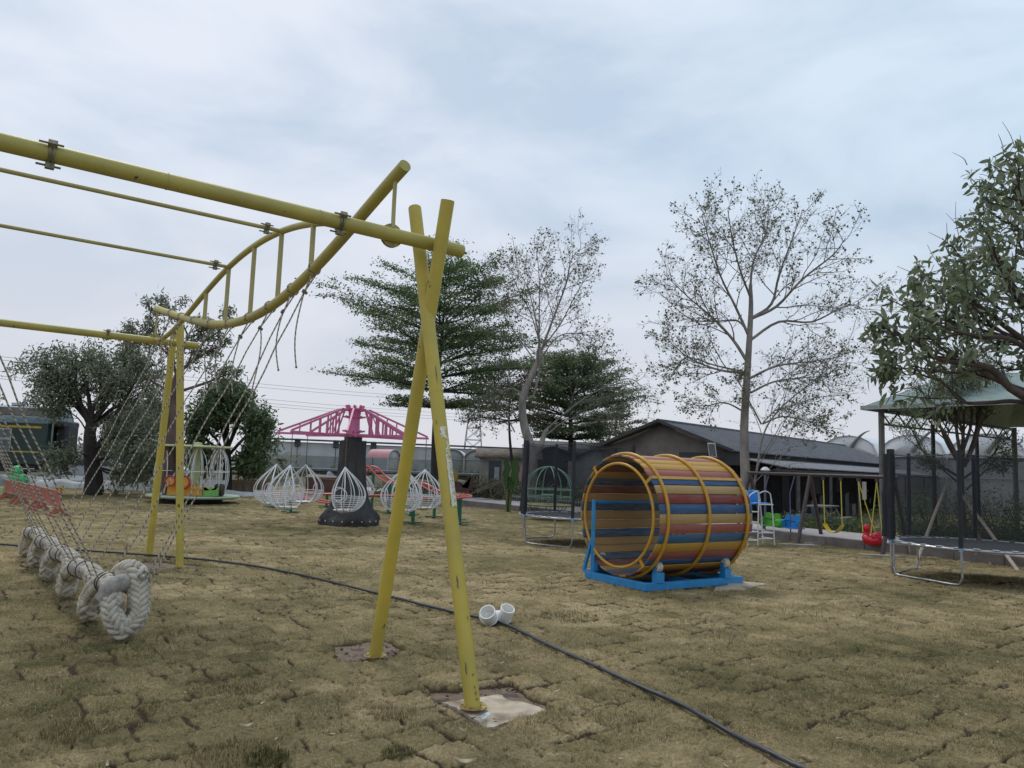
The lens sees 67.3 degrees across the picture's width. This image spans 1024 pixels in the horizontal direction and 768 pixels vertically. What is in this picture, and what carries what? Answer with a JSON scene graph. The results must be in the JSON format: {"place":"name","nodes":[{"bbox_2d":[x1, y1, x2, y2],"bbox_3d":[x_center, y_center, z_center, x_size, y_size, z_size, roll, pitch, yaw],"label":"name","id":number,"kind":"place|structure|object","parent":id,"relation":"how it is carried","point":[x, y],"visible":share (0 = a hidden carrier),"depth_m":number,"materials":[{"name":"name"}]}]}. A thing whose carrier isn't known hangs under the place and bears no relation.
{"place":"outdoors","nodes":[
{"label":"outdoors","id":0,"kind":"place"},
{"bbox_2d":[53,457,141,481],"bbox_3d":[-21.126,4.481,39.671,4.300,1.415,1.680,1,-6,6],"label":"parked car","id":1,"kind":"object","parent":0,"point":[79,471],"visible":0.1,"depth_m":38.93,"materials":[{"name":"silver metal"}]},
{"bbox_2d":[0,470,465,488],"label":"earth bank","id":2,"kind":"structure","parent":0,"point":[376,482],"depth_m":47.45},
{"bbox_2d":[305,473,336,492],"bbox_3d":[-9.140,4.910,37.662,1.803,0.980,1.007,2,-6,0],"label":"wooden box","id":3,"kind":"object","parent":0,"point":[328,481],"visible":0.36,"depth_m":37.21,"materials":[{"name":"brown wood"}]},
{"bbox_2d":[272,467,478,486],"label":"wall","id":4,"kind":"structure","parent":0,"point":[414,474],"depth_m":55.66,"materials":[{"name":"concrete"}]},
{"bbox_2d":[453,472,479,497],"bbox_3d":[-2.302,4.573,34.904,1.745,1.150,0.600,2,-6,0],"label":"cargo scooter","id":5,"kind":"object","parent":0,"point":[467,486],"visible":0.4,"depth_m":34.75,"materials":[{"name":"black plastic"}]},
{"bbox_2d":[470,478,506,499],"bbox_3d":[-1.177,4.543,33.704,2.079,1.055,1.160,2,-6,0],"label":"wooden cart","id":6,"kind":"object","parent":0,"point":[492,484],"visible":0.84,"depth_m":33.23,"materials":[{"name":"brown wood"}]},
{"bbox_2d":[475,448,542,493],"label":"house","id":7,"kind":"structure","parent":0,"point":[492,460],"depth_m":47.71,"materials":[{"name":"grey tile"}]},
{"bbox_2d":[488,460,500,491],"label":"door","id":8,"kind":"structure","parent":7,"relation":"in","point":[494,466],"depth_m":47.62,"materials":[{"name":"grey glass"}]},
{"bbox_2d":[0,480,1023,767],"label":"lawn","id":9,"kind":"structure","parent":0,"point":[240,512],"depth_m":7.19,"materials":[{"name":"plant"}]},
{"bbox_2d":[0,479,20,503],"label":"barrier","id":10,"kind":"object","parent":9,"relation":"on","point":[8,489],"visible":0.64,"depth_m":24.96,"materials":[{"name":"red plastic"}]},
{"bbox_2d":[2,465,34,496],"bbox_3d":[-17.143,3.405,26.741,1.051,1.137,0.529,2,-6,0],"label":"ride on toy","id":11,"kind":"object","parent":9,"relation":"on","point":[20,474],"visible":0.41,"depth_m":26.60,"materials":[{"name":"green plastic"}]},
{"bbox_2d":[12,483,41,509],"bbox_3d":[-14.240,3.294,22.686,0.500,0.668,2.600,7,-8,-41],"label":"barrier","id":12,"kind":"object","parent":9,"relation":"on","point":[33,497],"visible":0.67,"depth_m":22.63,"materials":[{"name":"red plastic"}]},
{"bbox_2d":[0,406,60,474],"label":"fascia board","id":13,"kind":"object","parent":9,"relation":"on","point":[6,411],"visible":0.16,"depth_m":40.47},
{"bbox_2d":[0,399,78,474],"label":"railway carriage","id":14,"kind":"object","parent":9,"relation":"on","point":[41,430],"visible":0.41,"depth_m":41.29,"materials":[{"name":"green paint"}]},
{"bbox_2d":[0,428,11,451],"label":"window","id":15,"kind":"structure","parent":14,"relation":"in","point":[2,436],"depth_m":41.07,"materials":[{"name":"grey glass"}]},
{"bbox_2d":[0,474,83,485],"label":"tarpaulin","id":16,"kind":"object","parent":9,"relation":"on","point":[71,478],"visible":0.33,"depth_m":35.26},
{"bbox_2d":[33,486,65,516],"bbox_3d":[-12.405,3.079,20.648,0.500,0.790,2.600,7,-8,-41],"label":"barrier","id":17,"kind":"object","parent":9,"relation":"on","point":[44,492],"visible":0.79,"depth_m":20.39,"materials":[{"name":"red plastic"}]},
{"bbox_2d":[33,712,119,743],"bbox_3d":[-2.639,2.103,4.702,0.475,0.109,0.473,2,-6,0],"label":"grass tuft","id":18,"kind":"object","parent":9,"relation":"on","point":[84,725],"visible":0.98,"depth_m":4.67,"materials":[{"name":"plant"}]},
{"bbox_2d":[32,479,152,490],"bbox_3d":[-19.376,4.615,35.641,6.000,0.428,1.500,2,-6,0],"label":"tarpaulin","id":19,"kind":"object","parent":9,"relation":"on","point":[66,483],"visible":0.44,"depth_m":34.94,"materials":[{"name":"plastic"}]},
{"bbox_2d":[97,396,158,483],"bbox_3d":[-17.630,2.714,35.765,3.872,4.378,2.800,4,-6,-14],"label":"dense tree","id":20,"kind":"object","parent":9,"relation":"on","point":[102,453],"visible":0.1,"depth_m":35.40,"materials":[{"name":"green plant"}]},
{"bbox_2d":[143,562,195,570],"bbox_3d":[-5.422,2.825,11.704,1.086,0.054,1.116,1,-6,14],"label":"mud patch","id":21,"kind":"object","parent":9,"relation":"on","point":[148,565],"visible":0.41,"depth_m":11.97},
{"bbox_2d":[113,286,247,502],"bbox_3d":[-11.864,0.335,27.415,4.602,7.732,1.908,2,-6,0],"label":"gnarled tree","id":22,"kind":"object","parent":9,"relation":"on","point":[138,365],"visible":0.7,"depth_m":27.41,"materials":[{"name":"green plant"}]},
{"bbox_2d":[145,442,239,502],"bbox_3d":[-11.401,3.160,27.688,3.160,2.130,3.160,2,-6,0],"label":"birdcage roundabout","id":23,"kind":"object","parent":9,"relation":"on","point":[215,493],"visible":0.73,"depth_m":26.95,"materials":[{"name":"white metal"}]},
{"bbox_2d":[188,734,272,767],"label":"grass tuft","id":24,"kind":"object","parent":9,"relation":"on","point":[214,752],"visible":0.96,"depth_m":4.35,"materials":[{"name":"plant"}]},
{"bbox_2d":[184,376,289,489],"bbox_3d":[-12.970,2.227,35.932,5.553,5.692,4.442,2,-6,0],"label":"dense tree","id":25,"kind":"object","parent":9,"relation":"on","point":[256,432],"visible":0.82,"depth_m":35.12,"materials":[{"name":"green plant"}]},
{"bbox_2d":[224,490,254,496],"bbox_3d":[-11.476,4.776,33.641,3.400,0.233,1.200,2,-6,0],"label":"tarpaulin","id":26,"kind":"object","parent":9,"relation":"on","point":[234,492],"visible":0.33,"depth_m":33.13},
{"bbox_2d":[0,132,486,710],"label":"rope swing frame","id":27,"kind":"object","parent":9,"relation":"on","point":[342,224],"visible":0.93,"depth_m":6.44,"materials":[{"name":"yellow paint"}]},
{"bbox_2d":[0,262,320,640],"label":"braided rope swing","id":28,"kind":"object","parent":27,"relation":"hanging from","point":[48,555],"visible":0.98,"depth_m":7.81,"materials":[{"name":"grey fabric"}]},
{"bbox_2d":[220,679,267,695],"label":"grass tuft","id":29,"kind":"object","parent":9,"relation":"on","point":[262,685],"visible":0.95,"depth_m":5.60,"materials":[{"name":"plant"}]},
{"bbox_2d":[232,472,268,491],"bbox_3d":[-12.706,4.757,37.206,1.894,0.940,0.187,6,-7,-34],"label":"wooden fence","id":30,"kind":"object","parent":9,"relation":"on","point":[242,486],"visible":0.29,"depth_m":37.19,"materials":[{"name":"brown wood"}]},
{"bbox_2d":[245,742,289,767],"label":"grass tuft","id":31,"kind":"object","parent":9,"relation":"on","point":[268,760],"visible":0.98,"depth_m":4.35,"materials":[{"name":"plant"}]},
{"bbox_2d":[268,450,310,476],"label":"palm","id":32,"kind":"object","parent":9,"relation":"on","point":[284,460],"visible":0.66,"depth_m":53.78,"materials":[{"name":"green plant"}]},
{"bbox_2d":[276,404,428,526],"bbox_3d":[-4.299,2.155,20.645,3.750,3.188,3.750,0,-6,15],"label":"chair ride","id":33,"kind":"object","parent":9,"relation":"on","point":[366,514],"visible":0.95,"depth_m":20.33,"materials":[{"name":"pink metal"}]},
{"bbox_2d":[253,436,292,506],"bbox_3d":[-6.376,2.278,20.435,0.798,1.926,1.080,0,-7,22],"label":"hanging pod chair","id":34,"kind":"object","parent":33,"relation":"hanging from","point":[260,496],"visible":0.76,"depth_m":20.37,"materials":[{"name":"metal"}]},
{"bbox_2d":[266,435,303,509],"bbox_3d":[-5.642,2.160,19.086,0.798,1.926,1.080,2,-6,0],"label":"hanging pod chair","id":35,"kind":"object","parent":33,"relation":"hanging from","point":[271,499],"visible":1,"depth_m":18.95,"materials":[{"name":"metal"}]},
{"bbox_2d":[284,437,323,503],"bbox_3d":[-5.837,2.458,21.956,1.080,1.926,0.798,1,-6,8],"label":"hanging pod chair","id":36,"kind":"object","parent":33,"relation":"hanging from","point":[318,496],"visible":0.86,"depth_m":21.84,"materials":[{"name":"metal"}]},
{"bbox_2d":[331,434,365,512],"bbox_3d":[-3.931,2.181,18.725,0.798,1.926,1.080,4,-6,-16],"label":"hanging pod chair","id":37,"kind":"object","parent":33,"relation":"hanging from","point":[345,470],"visible":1,"depth_m":18.54,"materials":[{"name":"metal"}]},
{"bbox_2d":[380,474,422,512],"bbox_3d":[-2.712,2.284,19.296,1.080,1.926,0.798,4,-6,-20],"label":"hanging pod chair","id":38,"kind":"object","parent":33,"relation":"hanging from","point":[418,502],"visible":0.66,"depth_m":19.18,"materials":[{"name":"metal"}]},
{"bbox_2d":[406,440,440,510],"bbox_3d":[-2.286,2.454,20.750,1.080,1.926,0.798,6,-7,-35],"label":"hanging pod chair","id":39,"kind":"object","parent":33,"relation":"hanging from","point":[437,500],"visible":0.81,"depth_m":20.62,"materials":[{"name":"metal"}]},
{"bbox_2d":[263,465,471,523],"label":"roller track","id":40,"kind":"structure","parent":9,"relation":"on","point":[412,514],"depth_m":24.08,"materials":[{"name":"metal"}]},
{"bbox_2d":[335,642,399,662],"bbox_3d":[-1.371,2.465,6.987,0.910,0.054,1.044,6,-7,-30],"label":"mud patch","id":41,"kind":"object","parent":9,"relation":"on","point":[356,652],"visible":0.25,"depth_m":7.03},
{"bbox_2d":[367,449,399,470],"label":"greenhouse","id":42,"kind":"object","parent":9,"relation":"on","point":[393,457],"visible":0.85,"depth_m":65.78,"materials":[{"name":"plastic"}]},
{"bbox_2d":[370,701,414,723],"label":"grass tuft","id":43,"kind":"object","parent":9,"relation":"on","point":[385,707],"visible":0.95,"depth_m":5.19,"materials":[{"name":"plant"}]},
{"bbox_2d":[381,742,414,760],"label":"grass tuft","id":44,"kind":"object","parent":9,"relation":"on","point":[405,754],"visible":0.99,"depth_m":4.50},
{"bbox_2d":[0,543,807,767],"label":"hose","id":45,"kind":"object","parent":9,"relation":"on","point":[778,756],"visible":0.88,"depth_m":6.76,"materials":[{"name":"rubber"}]},
{"bbox_2d":[479,603,514,625],"bbox_3d":[-0.165,2.498,8.306,0.388,0.237,0.359,2,-6,0],"label":"pipe fitting","id":46,"kind":"object","parent":45,"relation":"on","point":[489,615],"visible":0.98,"depth_m":8.29,"materials":[{"name":"white plastic"}]},
{"bbox_2d":[294,235,569,486],"bbox_3d":[-3.734,-0.514,39.466,13.878,12.542,13.634,2,-6,0],"label":"layered tree","id":47,"kind":"object","parent":9,"relation":"on","point":[450,336],"visible":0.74,"depth_m":37.96,"materials":[{"name":"green plant"}]},
{"bbox_2d":[336,642,544,729],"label":"soil crumbs","id":48,"kind":"object","parent":9,"relation":"on","point":[341,648],"visible":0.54,"depth_m":6.03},
{"bbox_2d":[450,449,464,472],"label":"greenhouse","id":49,"kind":"object","parent":9,"relation":"on","point":[457,456],"visible":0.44,"depth_m":65.70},
{"bbox_2d":[463,450,479,473],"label":"greenhouse","id":50,"kind":"object","parent":9,"relation":"on","point":[469,456],"visible":0.45,"depth_m":65.69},
{"bbox_2d":[442,694,546,729],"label":"concrete slab","id":51,"kind":"structure","parent":9,"relation":"on","point":[500,709],"depth_m":5.45,"materials":[{"name":"concrete"}]},
{"bbox_2d":[3,536,1011,766],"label":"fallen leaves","id":52,"kind":"object","parent":9,"relation":"on","point":[107,763],"depth_m":4.75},
{"bbox_2d":[454,345,560,493],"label":"layered tree","id":53,"kind":"object","parent":9,"relation":"on","point":[529,407],"visible":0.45,"depth_m":45.76,"materials":[{"name":"green plant"}]},
{"bbox_2d":[502,457,519,511],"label":"strelitzia plant","id":54,"kind":"object","parent":9,"relation":"on","point":[511,481],"visible":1,"depth_m":28.65,"materials":[{"name":"plant"}]},
{"bbox_2d":[527,466,571,510],"bbox_3d":[1.210,3.470,25.279,1.650,1.533,1.650,2,-6,0],"label":"dome ride","id":55,"kind":"object","parent":9,"relation":"on","point":[548,504],"visible":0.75,"depth_m":25.14,"materials":[{"name":"green paint"}]},
{"bbox_2d":[537,447,577,493],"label":"house","id":56,"kind":"structure","parent":9,"relation":"on","point":[548,454],"depth_m":50.71,"materials":[{"name":"stone"}]},
{"bbox_2d":[455,207,663,502],"bbox_3d":[1.965,-0.952,33.536,9.269,12.528,4.890,1,-6,6],"label":"sparse tree","id":57,"kind":"object","parent":9,"relation":"on","point":[534,452],"visible":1,"depth_m":33.63,"materials":[{"name":"grey plant"}]},
{"bbox_2d":[534,440,598,453],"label":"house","id":58,"kind":"structure","parent":9,"relation":"on","point":[580,449],"depth_m":60.90,"materials":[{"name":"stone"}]},
{"bbox_2d":[539,609,599,623],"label":"grass tuft","id":59,"kind":"object","parent":9,"relation":"on","point":[580,616],"visible":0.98,"depth_m":8.79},
{"bbox_2d":[497,343,652,451],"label":"layered tree","id":60,"kind":"object","parent":9,"relation":"on","point":[558,392],"visible":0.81,"depth_m":50.52,"materials":[{"name":"green plant"}]},
{"bbox_2d":[519,440,635,547],"bbox_3d":[1.474,2.482,17.571,2.611,2.274,2.652,2,-6,0],"label":"trampoline","id":61,"kind":"object","parent":9,"relation":"on","point":[555,515],"visible":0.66,"depth_m":17.07,"materials":[{"name":"metal"}]},
{"bbox_2d":[563,449,602,492],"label":"house","id":62,"kind":"structure","parent":9,"relation":"on","point":[587,461],"depth_m":47.40,"materials":[{"name":"stone"}]},
{"bbox_2d":[575,387,647,448],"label":"layered tree","id":63,"kind":"object","parent":9,"relation":"on","point":[638,421],"visible":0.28,"depth_m":61.63,"materials":[{"name":"green plant"}]},
{"bbox_2d":[581,452,752,591],"bbox_3d":[2.403,2.090,12.098,2.065,1.974,1.899,6,-7,-33],"label":"barrel roller","id":64,"kind":"object","parent":9,"relation":"on","point":[625,548],"visible":1,"depth_m":11.76,"materials":[{"name":"paint"}]},
{"bbox_2d":[631,573,703,582],"bbox_3d":[2.356,3.064,12.002,1.740,0.054,1.090,6,-7,-32],"label":"mud patch","id":65,"kind":"object","parent":9,"relation":"on","point":[647,578],"visible":0.25,"depth_m":12.17,"materials":[{"name":"soil"}]},
{"bbox_2d":[374,491,1023,566],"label":"kerb","id":66,"kind":"structure","parent":9,"relation":"on","point":[998,559],"depth_m":18.48,"materials":[{"name":"grey stone"}]},
{"bbox_2d":[714,581,765,591],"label":"concrete slab","id":67,"kind":"structure","parent":9,"relation":"on","point":[741,586],"depth_m":11.59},
{"bbox_2d":[736,490,774,545],"bbox_3d":[5.956,3.262,18.816,0.830,1.315,0.452,4,-7,-21],"label":"slide","id":68,"kind":"object","parent":9,"relation":"on","point":[754,496],"visible":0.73,"depth_m":18.73,"materials":[{"name":"blue plastic"}]},
{"bbox_2d":[590,418,937,520],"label":"shed","id":69,"kind":"structure","parent":9,"relation":"on","point":[657,436],"depth_m":31.62,"materials":[{"name":"grey metal"}]},
{"bbox_2d":[781,475,788,513],"bbox_3d":[12.389,4.853,34.888,0.030,2.000,0.900,-3,-8,40],"label":"door","id":70,"kind":"structure","parent":69,"relation":"in","point":[784,479],"depth_m":34.81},
{"bbox_2d":[811,469,820,493],"bbox_3d":[15.034,4.830,38.053,0.030,1.200,1.400,-3,-8,40],"label":"window","id":71,"kind":"structure","parent":69,"relation":"in","point":[816,480],"depth_m":38.15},
{"bbox_2d":[633,167,897,520],"bbox_3d":[7.987,-1.395,24.059,8.758,11.834,7.348,2,-6,0],"label":"sparse tree","id":72,"kind":"object","parent":9,"relation":"on","point":[746,391],"visible":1,"depth_m":24.36,"materials":[{"name":"grey plant"}]},
{"bbox_2d":[737,471,907,554],"bbox_3d":[7.707,3.186,19.661,1.407,1.800,4.832,5,-7,-28],"label":"swing set","id":73,"kind":"object","parent":9,"relation":"on","point":[809,484],"visible":0.57,"depth_m":19.53,"materials":[{"name":"brown paint"}]},
{"bbox_2d":[760,475,804,532],"bbox_3d":[7.181,3.242,20.533,0.415,1.569,1.240,5,-7,-29],"label":"glider swing","id":74,"kind":"object","parent":73,"relation":"hanging from","point":[790,521],"visible":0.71,"depth_m":20.35,"materials":[{"name":"green plastic"}]},
{"bbox_2d":[821,476,844,532],"bbox_3d":[7.989,3.009,19.186,0.165,1.394,0.596,5,-7,-29],"label":"belt swing","id":75,"kind":"object","parent":73,"relation":"hanging from","point":[829,530],"visible":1,"depth_m":19.05,"materials":[{"name":"yellow plastic"}]},
{"bbox_2d":[856,478,881,545],"bbox_3d":[8.478,3.025,18.285,0.270,1.582,0.624,6,-7,-31],"label":"duck swing","id":76,"kind":"object","parent":73,"relation":"hanging from","point":[874,539],"visible":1,"depth_m":18.14,"materials":[{"name":"red plastic"}]},
{"bbox_2d":[793,504,854,523],"bbox_3d":[9.789,4.246,24.324,1.600,0.811,1.500,-3,-8,40],"label":"picnic table","id":77,"kind":"object","parent":9,"relation":"on","point":[821,506],"visible":0.52,"depth_m":24.18,"materials":[{"name":"grey wood"}]},
{"bbox_2d":[834,492,848,515],"bbox_3d":[14.759,5.375,34.396,0.480,1.023,0.530,-3,-8,40],"label":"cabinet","id":78,"kind":"object","parent":9,"relation":"on","point":[845,504],"visible":0.81,"depth_m":34.22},
{"bbox_2d":[827,427,1023,516],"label":"greenhouse","id":79,"kind":"object","parent":9,"relation":"on","point":[867,445],"visible":0.47,"depth_m":42.51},
{"bbox_2d":[916,477,949,559],"bbox_3d":[9.893,3.095,18.016,0.074,1.875,3.735,-3,-8,39],"label":"stake","id":80,"kind":"object","parent":9,"relation":"on","point":[934,513],"visible":0.68,"depth_m":18.03,"materials":[{"name":"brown wood"}]},
{"bbox_2d":[895,479,981,532],"bbox_3d":[13.568,3.973,24.780,2.899,1.850,2.514,2,-6,0],"label":"bush","id":81,"kind":"object","parent":9,"relation":"on","point":[925,510],"visible":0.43,"depth_m":24.69,"materials":[{"name":"green plant"}]},
{"bbox_2d":[857,123,1023,428],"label":"leafy tree","id":82,"kind":"object","parent":9,"relation":"on","point":[960,284],"visible":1,"depth_m":9.02,"materials":[{"name":"green plant"}]},
{"bbox_2d":[860,373,1023,534],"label":"canopy","id":83,"kind":"object","parent":9,"relation":"on","point":[1011,414],"visible":0.48,"depth_m":21.97,"materials":[{"name":"green metal"}]},
{"bbox_2d":[879,345,1023,537],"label":"staked tree","id":84,"kind":"object","parent":9,"relation":"on","point":[964,440],"visible":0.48,"depth_m":19.51,"materials":[{"name":"green plant"}]},
{"bbox_2d":[882,449,1023,585],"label":"trampoline","id":85,"kind":"object","parent":9,"relation":"on","point":[961,544],"visible":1,"depth_m":13.79,"materials":[{"name":"metal"}]},
{"bbox_2d":[962,494,1018,569],"bbox_3d":[10.705,3.264,17.354,0.074,1.460,4.377,0,-6,18],"label":"stake","id":86,"kind":"object","parent":9,"relation":"on","point":[1008,557],"visible":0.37,"depth_m":17.15,"materials":[{"name":"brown wood"}]},
{"bbox_2d":[0,0,1023,456],"label":"sky","id":87,"kind":"structure","parent":0,"point":[523,115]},
{"bbox_2d":[367,487,1023,555],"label":"path","id":88,"kind":"structure","parent":0,"point":[840,534],"depth_m":21.46,"materials":[{"name":"concrete"}]},
{"label":"ground","id":89,"kind":"structure","parent":0,"visible":0},
{"bbox_2d":[1,330,175,495],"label":"broad tree","id":90,"kind":"object","parent":89,"relation":"on","point":[110,382],"visible":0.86,"depth_m":30.48,"materials":[{"name":"green plant"}]},
{"bbox_2d":[245,437,522,473],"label":"greenhouse","id":91,"kind":"object","parent":89,"relation":"on","point":[321,455],"visible":0.33,"depth_m":73.57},
{"bbox_2d":[456,388,484,448],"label":"pylon","id":92,"kind":"object","parent":89,"relation":"on","point":[467,429],"visible":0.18,"depth_m":228.60,"materials":[{"name":"grey metal"}]},
{"bbox_2d":[459,475,495,498],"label":"shrub","id":93,"kind":"object","parent":89,"relation":"on","point":[477,481],"visible":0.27,"depth_m":37.10,"materials":[{"name":"green plant"}]},
{"bbox_2d":[430,687,545,730],"bbox_3d":[-0.186,2.363,5.588,0.877,0.054,1.191,6,-7,-34],"label":"mud patch","id":94,"kind":"object","parent":89,"relation":"on","point":[509,694],"visible":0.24,"depth_m":5.80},
{"bbox_2d":[473,477,516,499],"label":"shrub","id":95,"kind":"object","parent":89,"relation":"on","point":[484,493],"visible":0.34,"depth_m":36.41,"materials":[{"name":"green plant"}]},
{"bbox_2d":[496,480,521,500],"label":"shrub","id":96,"kind":"object","parent":89,"relation":"on","point":[514,493],"visible":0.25,"depth_m":36.00,"materials":[{"name":"green plant"}]},
{"bbox_2d":[520,480,569,503],"bbox_3d":[1.669,5.047,35.670,2.588,1.302,1.964,2,-6,0],"label":"shrub","id":97,"kind":"object","parent":89,"relation":"on","point":[547,492],"visible":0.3,"depth_m":35.48,"materials":[{"name":"green plant"}]},
{"bbox_2d":[549,483,583,505],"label":"shrub","id":98,"kind":"object","parent":89,"relation":"on","point":[568,494],"visible":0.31,"depth_m":34.52,"materials":[{"name":"green plant"}]},
{"bbox_2d":[803,511,854,530],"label":"bush","id":99,"kind":"object","parent":89,"relation":"on","point":[828,522],"visible":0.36,"depth_m":23.14,"materials":[{"name":"green plant"}]},
{"bbox_2d":[829,516,879,533],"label":"bush","id":100,"kind":"object","parent":89,"relation":"on","point":[856,527],"visible":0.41,"depth_m":22.45,"materials":[{"name":"green plant"}]},
{"bbox_2d":[862,485,954,529],"bbox_3d":[13.096,4.167,25.751,3.249,1.692,2.606,2,-6,0],"label":"bush","id":101,"kind":"object","parent":89,"relation":"on","point":[897,518],"visible":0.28,"depth_m":25.62,"materials":[{"name":"green plant"}]},
{"bbox_2d":[877,518,957,536],"bbox_3d":[11.833,4.241,22.317,2.459,0.735,1.868,2,-6,0],"label":"bush","id":102,"kind":"object","parent":89,"relation":"on","point":[913,533],"visible":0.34,"depth_m":22.05,"materials":[{"name":"green plant"}]},
{"bbox_2d":[911,521,985,538],"bbox_3d":[12.492,4.231,21.704,2.319,0.693,1.795,2,-6,0],"label":"bush","id":103,"kind":"object","parent":89,"relation":"on","point":[940,533],"visible":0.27,"depth_m":21.58,"materials":[{"name":"green plant"}]},
{"bbox_2d":[916,479,1017,535],"bbox_3d":[15.137,4.124,25.737,3.239,1.921,2.945,-2,-7,32],"label":"bush","id":104,"kind":"object","parent":89,"relation":"on","point":[966,508],"visible":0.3,"depth_m":25.62,"materials":[{"name":"green plant"}]},
{"bbox_2d":[936,520,1020,541],"bbox_3d":[12.920,4.147,21.173,2.441,0.780,2.180,2,-6,0],"label":"bush","id":105,"kind":"object","parent":89,"relation":"on","point":[981,531],"visible":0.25,"depth_m":21.05,"materials":[{"name":"green plant"}]},
{"bbox_2d":[941,482,1023,536],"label":"bush","id":106,"kind":"object","parent":89,"relation":"on","point":[999,518],"visible":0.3,"depth_m":24.76,"materials":[{"name":"green plant"}]},
{"bbox_2d":[970,489,1023,539],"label":"bush","id":107,"kind":"object","parent":89,"relation":"on","point":[996,521],"visible":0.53,"depth_m":23.88,"materials":[{"name":"green plant"}]},
{"bbox_2d":[982,523,1023,542],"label":"bush","id":108,"kind":"object","parent":89,"relation":"on","point":[1003,532],"visible":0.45,"depth_m":20.26,"materials":[{"name":"green plant"}]},
{"bbox_2d":[1000,499,1023,538],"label":"bush","id":109,"kind":"object","parent":89,"relation":"on","point":[1013,519],"visible":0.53,"depth_m":23.00,"materials":[{"name":"green plant"}]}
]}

